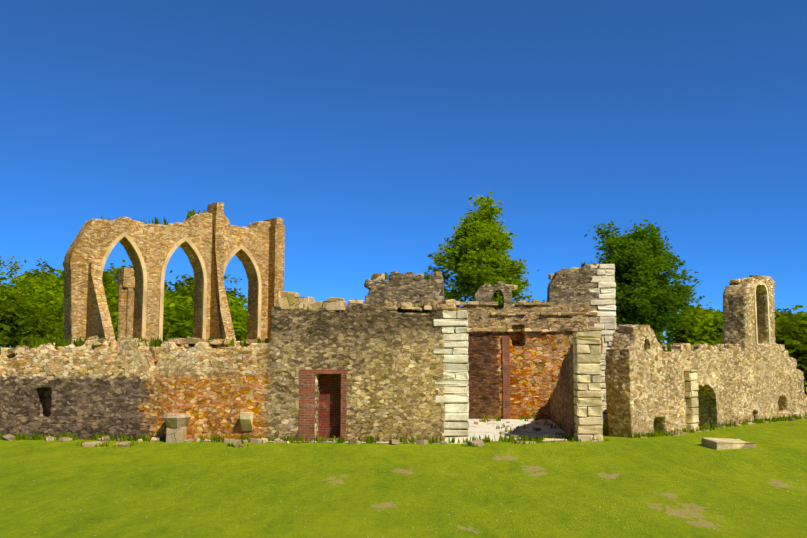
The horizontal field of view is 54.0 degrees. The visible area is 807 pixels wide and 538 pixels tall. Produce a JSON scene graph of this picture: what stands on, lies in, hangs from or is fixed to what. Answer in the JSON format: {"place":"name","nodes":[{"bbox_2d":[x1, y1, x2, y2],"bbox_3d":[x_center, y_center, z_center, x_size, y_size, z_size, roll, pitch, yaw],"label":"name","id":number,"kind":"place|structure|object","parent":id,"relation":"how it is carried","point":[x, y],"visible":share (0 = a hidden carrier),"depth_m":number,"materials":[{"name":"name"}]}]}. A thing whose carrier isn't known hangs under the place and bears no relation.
{"place":"outdoors","nodes":[
{"label":"outdoors","id":0,"kind":"place"},
{"bbox_2d":[0,380,806,537],"bbox_3d":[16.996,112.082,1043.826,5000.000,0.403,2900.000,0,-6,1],"label":"ground","id":1,"kind":"structure","parent":0,"point":[688,485],"depth_m":15.67,"materials":[{"name":"green plant"}]},
{"bbox_2d":[0,256,9,289],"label":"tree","id":2,"kind":"object","parent":1,"relation":"on","point":[2,266],"visible":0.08,"depth_m":128.91,"materials":[{"name":"green plant"}]},
{"bbox_2d":[0,256,39,286],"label":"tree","id":3,"kind":"object","parent":1,"relation":"on","point":[13,270],"visible":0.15,"depth_m":127.83,"materials":[{"name":"green plant"}]},
{"bbox_2d":[0,270,40,346],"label":"tree","id":4,"kind":"object","parent":1,"relation":"on","point":[17,288],"visible":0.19,"depth_m":88.18,"materials":[{"name":"green plant"}]},
{"bbox_2d":[0,288,61,351],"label":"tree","id":5,"kind":"object","parent":1,"relation":"on","point":[18,315],"visible":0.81,"depth_m":70.57,"materials":[{"name":"green plant"}]},
{"bbox_2d":[10,270,52,290],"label":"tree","id":6,"kind":"object","parent":1,"relation":"on","point":[39,273],"depth_m":112.64,"materials":[{"name":"green plant"}]},
{"bbox_2d":[20,258,58,284],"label":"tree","id":7,"kind":"object","parent":1,"relation":"on","point":[44,265],"visible":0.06,"depth_m":125.27,"materials":[{"name":"green plant"}]},
{"bbox_2d":[22,284,63,347],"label":"tree","id":8,"kind":"object","parent":1,"relation":"on","point":[48,299],"visible":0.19,"depth_m":80.01,"materials":[{"name":"green plant"}]},
{"bbox_2d":[24,274,63,331],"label":"tree","id":9,"kind":"object","parent":1,"relation":"on","point":[42,281],"visible":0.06,"depth_m":91.32,"materials":[{"name":"green plant"}]},
{"bbox_2d":[44,266,63,337],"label":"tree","id":10,"kind":"object","parent":1,"relation":"on","point":[59,277],"visible":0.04,"depth_m":95.33,"materials":[{"name":"green plant"}]},
{"bbox_2d":[62,270,117,314],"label":"tree","id":11,"kind":"object","parent":1,"relation":"on","point":[106,278],"visible":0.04,"depth_m":89.11,"materials":[{"name":"green plant"}]},
{"bbox_2d":[62,299,117,324],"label":"tree","id":12,"kind":"object","parent":1,"relation":"on","point":[111,307],"visible":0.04,"depth_m":75.84,"materials":[{"name":"green plant"}]},
{"bbox_2d":[111,306,117,340],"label":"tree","id":13,"kind":"object","parent":1,"relation":"on","point":[114,325],"visible":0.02,"depth_m":71.81,"materials":[{"name":"green plant"}]},
{"bbox_2d":[108,259,132,285],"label":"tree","id":14,"kind":"object","parent":1,"relation":"on","point":[118,268],"depth_m":108.01,"materials":[{"name":"green plant"}]},
{"bbox_2d":[117,268,134,340],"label":"stone pillar","id":15,"kind":"structure","parent":1,"relation":"on","point":[126,284],"depth_m":36.88,"materials":[{"name":"stone"}]},
{"bbox_2d":[104,277,166,309],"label":"tree","id":16,"kind":"object","parent":1,"relation":"on","point":[114,291],"visible":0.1,"depth_m":84.29,"materials":[{"name":"green plant"}]},
{"bbox_2d":[63,212,270,359],"bbox_3d":[-8.975,2.023,31.497,8.773,8.786,0.902,5,-8,-41],"label":"window wall","id":17,"kind":"structure","parent":1,"relation":"on","point":[94,239],"depth_m":30.66,"materials":[{"name":"stone"}]},
{"bbox_2d":[86,262,115,340],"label":"buttress","id":18,"kind":"structure","parent":17,"relation":"attached to","point":[98,322],"depth_m":28.25,"materials":[{"name":"stone"}]},
{"bbox_2d":[101,232,146,337],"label":"trim","id":19,"kind":"structure","parent":17,"relation":"attached to","point":[143,270],"depth_m":30.11,"materials":[{"name":"beige stone"}]},
{"bbox_2d":[158,236,206,340],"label":"trim","id":20,"kind":"structure","parent":17,"relation":"attached to","point":[202,265],"depth_m":31.50,"materials":[{"name":"beige stone"}]},
{"bbox_2d":[207,202,236,347],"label":"buttress","id":21,"kind":"structure","parent":17,"relation":"attached to","point":[221,325],"depth_m":31.91,"materials":[{"name":"stone"}]},
{"bbox_2d":[223,244,261,339],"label":"trim","id":22,"kind":"structure","parent":17,"relation":"attached to","point":[253,262],"depth_m":33.40,"materials":[{"name":"beige stone"}]},
{"bbox_2d":[264,217,284,342],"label":"buttress","id":23,"kind":"structure","parent":17,"relation":"attached to","point":[276,255],"depth_m":33.76,"materials":[{"name":"stone"}]},
{"bbox_2d":[164,280,173,290],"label":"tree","id":24,"kind":"object","parent":1,"relation":"on","point":[166,284],"depth_m":128.55,"materials":[{"name":"green plant"}]},
{"bbox_2d":[164,284,185,300],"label":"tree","id":25,"kind":"object","parent":1,"relation":"on","point":[168,295],"depth_m":94.12,"materials":[{"name":"green plant"}]},
{"bbox_2d":[162,413,190,441],"bbox_3d":[-6.879,4.833,24.010,0.794,0.888,0.803,-1,-6,5],"label":"stone pedestal","id":26,"kind":"object","parent":1,"relation":"on","point":[176,423],"visible":0.85,"depth_m":23.79,"materials":[{"name":"stone"}]},
{"bbox_2d":[162,291,193,340],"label":"tree","id":27,"kind":"object","parent":1,"relation":"on","point":[177,317],"visible":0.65,"depth_m":69.05,"materials":[{"name":"green plant"}]},
{"bbox_2d":[169,279,190,289],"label":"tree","id":28,"kind":"object","parent":1,"relation":"on","point":[179,283],"depth_m":128.36,"materials":[{"name":"green plant"}]},
{"bbox_2d":[170,270,193,298],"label":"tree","id":29,"kind":"object","parent":1,"relation":"on","point":[187,279],"visible":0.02,"depth_m":100.80,"materials":[{"name":"green plant"}]},
{"bbox_2d":[166,280,240,329],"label":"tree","id":30,"kind":"object","parent":1,"relation":"on","point":[188,290],"visible":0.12,"depth_m":89.15,"materials":[{"name":"green plant"}]},
{"bbox_2d":[0,303,445,441],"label":"front wall","id":31,"kind":"structure","parent":1,"relation":"on","point":[391,362],"depth_m":24.29,"materials":[{"name":"stone"}]},
{"bbox_2d":[0,336,255,357],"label":"coping stones","id":32,"kind":"object","parent":31,"relation":"attached to","point":[11,352],"depth_m":24.95,"materials":[{"name":"beige stone"}]},
{"bbox_2d":[240,412,252,431],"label":"stone block","id":33,"kind":"structure","parent":31,"relation":"attached to","point":[246,419],"depth_m":23.93,"materials":[{"name":"stone"}]},
{"bbox_2d":[298,370,346,441],"bbox_3d":[-2.431,4.311,24.172,1.456,2.459,0.460,-1,-6,5],"label":"brick door frame","id":34,"kind":"object","parent":31,"relation":"in","point":[306,426],"visible":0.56,"depth_m":23.98,"materials":[{"name":"red brick"}]},
{"bbox_2d":[318,374,340,437],"bbox_3d":[-2.245,4.389,24.440,0.831,2.360,0.240,-1,-6,5],"label":"doorway","id":35,"kind":"structure","parent":34,"relation":"in","point":[329,413],"depth_m":24.34,"materials":[{"name":"brown brick"}]},
{"bbox_2d":[277,291,455,311],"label":"coping stones","id":36,"kind":"object","parent":31,"relation":"on","point":[286,300],"visible":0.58,"depth_m":24.41,"materials":[{"name":"beige stone"}]},
{"bbox_2d":[433,310,468,442],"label":"stone quoins","id":37,"kind":"object","parent":31,"relation":"attached to","point":[458,386],"depth_m":23.75,"materials":[{"name":"beige stone"}]},
{"bbox_2d":[223,272,247,311],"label":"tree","id":38,"kind":"object","parent":1,"relation":"on","point":[232,291],"visible":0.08,"depth_m":135.60,"materials":[{"name":"green plant"}]},
{"bbox_2d":[228,296,247,339],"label":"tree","id":39,"kind":"object","parent":1,"relation":"on","point":[236,304],"visible":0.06,"depth_m":96.18,"materials":[{"name":"green plant"}]},
{"bbox_2d":[230,306,247,340],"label":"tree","id":40,"kind":"object","parent":1,"relation":"on","point":[241,328],"visible":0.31,"depth_m":93.94,"materials":[{"name":"green plant"}]},
{"bbox_2d":[76,439,580,447],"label":"grass tufts","id":41,"kind":"object","parent":1,"relation":"on","point":[231,445],"depth_m":22.73,"materials":[{"name":"green plant"}]},
{"bbox_2d":[186,419,566,443],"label":"gravel floor","id":42,"kind":"structure","parent":1,"relation":"on","point":[483,429],"depth_m":27.53,"materials":[{"name":"grey gravel"}]},
{"bbox_2d":[0,413,806,444],"bbox_3d":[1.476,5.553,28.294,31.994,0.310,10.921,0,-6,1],"label":"grass tufts","id":43,"kind":"object","parent":1,"relation":"on","point":[341,439],"visible":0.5,"depth_m":24.25,"materials":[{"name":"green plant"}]},
{"bbox_2d":[82,438,754,449],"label":"fallen stones","id":44,"kind":"object","parent":1,"relation":"on","point":[718,443],"visible":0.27,"depth_m":20.34,"materials":[{"name":"beige stone"}]},
{"bbox_2d":[422,191,538,308],"bbox_3d":[5.600,1.559,55.769,8.588,14.536,7.713,3,-7,-28],"label":"tree","id":45,"kind":"object","parent":1,"relation":"on","point":[480,238],"visible":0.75,"depth_m":54.74,"materials":[{"name":"green plant"}]},
{"bbox_2d":[364,263,602,418],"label":"wall","id":46,"kind":"structure","parent":1,"relation":"on","point":[536,359],"depth_m":32.09,"materials":[{"name":"stone"}]},
{"bbox_2d":[371,267,579,305],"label":"coping stones","id":47,"kind":"object","parent":46,"relation":"attached to","point":[512,287],"depth_m":32.74,"materials":[{"name":"beige stone"}]},
{"bbox_2d":[502,336,509,418],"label":"pillar","id":48,"kind":"structure","parent":46,"relation":"attached to","point":[506,373],"depth_m":31.93,"materials":[{"name":"red brick"}]},
{"bbox_2d":[455,301,601,331],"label":"ledge wall","id":49,"kind":"structure","parent":46,"relation":"attached to","point":[502,329],"depth_m":32.04,"materials":[{"name":"stone"}]},
{"bbox_2d":[550,342,575,437],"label":"passage side wall","id":50,"kind":"structure","parent":1,"relation":"on","point":[562,396],"depth_m":26.30,"materials":[{"name":"brown stone"}]},
{"bbox_2d":[584,216,704,336],"bbox_3d":[16.393,2.668,55.743,8.348,12.372,7.849,-4,-7,31],"label":"tree","id":51,"kind":"object","parent":1,"relation":"on","point":[641,259],"visible":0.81,"depth_m":54.29,"materials":[{"name":"green plant"}]},
{"bbox_2d":[654,328,666,344],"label":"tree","id":52,"kind":"object","parent":1,"relation":"on","point":[660,339],"visible":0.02,"depth_m":99.96,"materials":[{"name":"green plant"}]},
{"bbox_2d":[664,308,710,344],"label":"tree","id":53,"kind":"object","parent":1,"relation":"on","point":[680,335],"visible":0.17,"depth_m":78.05,"materials":[{"name":"green plant"}]},
{"bbox_2d":[659,301,722,344],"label":"tree","id":54,"kind":"object","parent":1,"relation":"on","point":[692,310],"visible":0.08,"depth_m":85.69,"materials":[{"name":"green plant"}]},
{"bbox_2d":[686,309,723,345],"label":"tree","id":55,"kind":"object","parent":1,"relation":"on","point":[710,330],"visible":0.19,"depth_m":71.46,"materials":[{"name":"green plant"}]},
{"bbox_2d":[605,276,806,436],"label":"wall","id":56,"kind":"structure","parent":1,"relation":"on","point":[746,377],"depth_m":28.49,"materials":[{"name":"stone"}]},
{"bbox_2d":[19,209,728,351],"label":"wall weeds","id":57,"kind":"object","parent":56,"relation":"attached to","point":[36,342],"depth_m":25.18,"materials":[{"name":"green plant"}]},
{"bbox_2d":[684,370,698,430],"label":"buttress wall","id":58,"kind":"structure","parent":56,"relation":"attached to","point":[692,405],"depth_m":26.80,"materials":[{"name":"beige stone"}]},
{"bbox_2d":[618,275,784,350],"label":"rubble stones","id":59,"kind":"object","parent":56,"relation":"attached to","point":[629,329],"depth_m":27.45,"materials":[{"name":"beige stone"}]},
{"bbox_2d":[754,282,770,343],"bbox_3d":[14.029,1.723,31.061,1.180,2.450,0.100,5,-8,-41],"label":"window surround","id":60,"kind":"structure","parent":56,"relation":"attached to","point":[768,319],"depth_m":31.22,"materials":[{"name":"beige stone"}]},
{"bbox_2d":[775,305,795,320],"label":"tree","id":61,"kind":"object","parent":1,"relation":"on","point":[782,313],"visible":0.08,"depth_m":87.74,"materials":[{"name":"green plant"}]},
{"bbox_2d":[775,305,806,394],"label":"tree","id":62,"kind":"object","parent":1,"relation":"on","point":[790,333],"visible":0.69,"depth_m":47.55,"materials":[{"name":"green plant"}]},
{"bbox_2d":[776,308,805,319],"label":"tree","id":63,"kind":"object","parent":1,"relation":"on","point":[794,309],"depth_m":65.85,"materials":[{"name":"green plant"}]},
{"bbox_2d":[0,0,806,347],"label":"sky","id":64,"kind":"structure","parent":0,"point":[370,128],"materials":[{"name":"blue"}]},
{"bbox_2d":[572,331,602,440],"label":"stone pillar","id":65,"kind":"structure","parent":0,"point":[592,422],"depth_m":23.40,"materials":[{"name":"beige stone"}]},
{"bbox_2d":[589,264,616,419],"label":"stone quoins","id":66,"kind":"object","parent":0,"point":[607,280],"depth_m":31.91,"materials":[{"name":"beige stone"}]}
]}

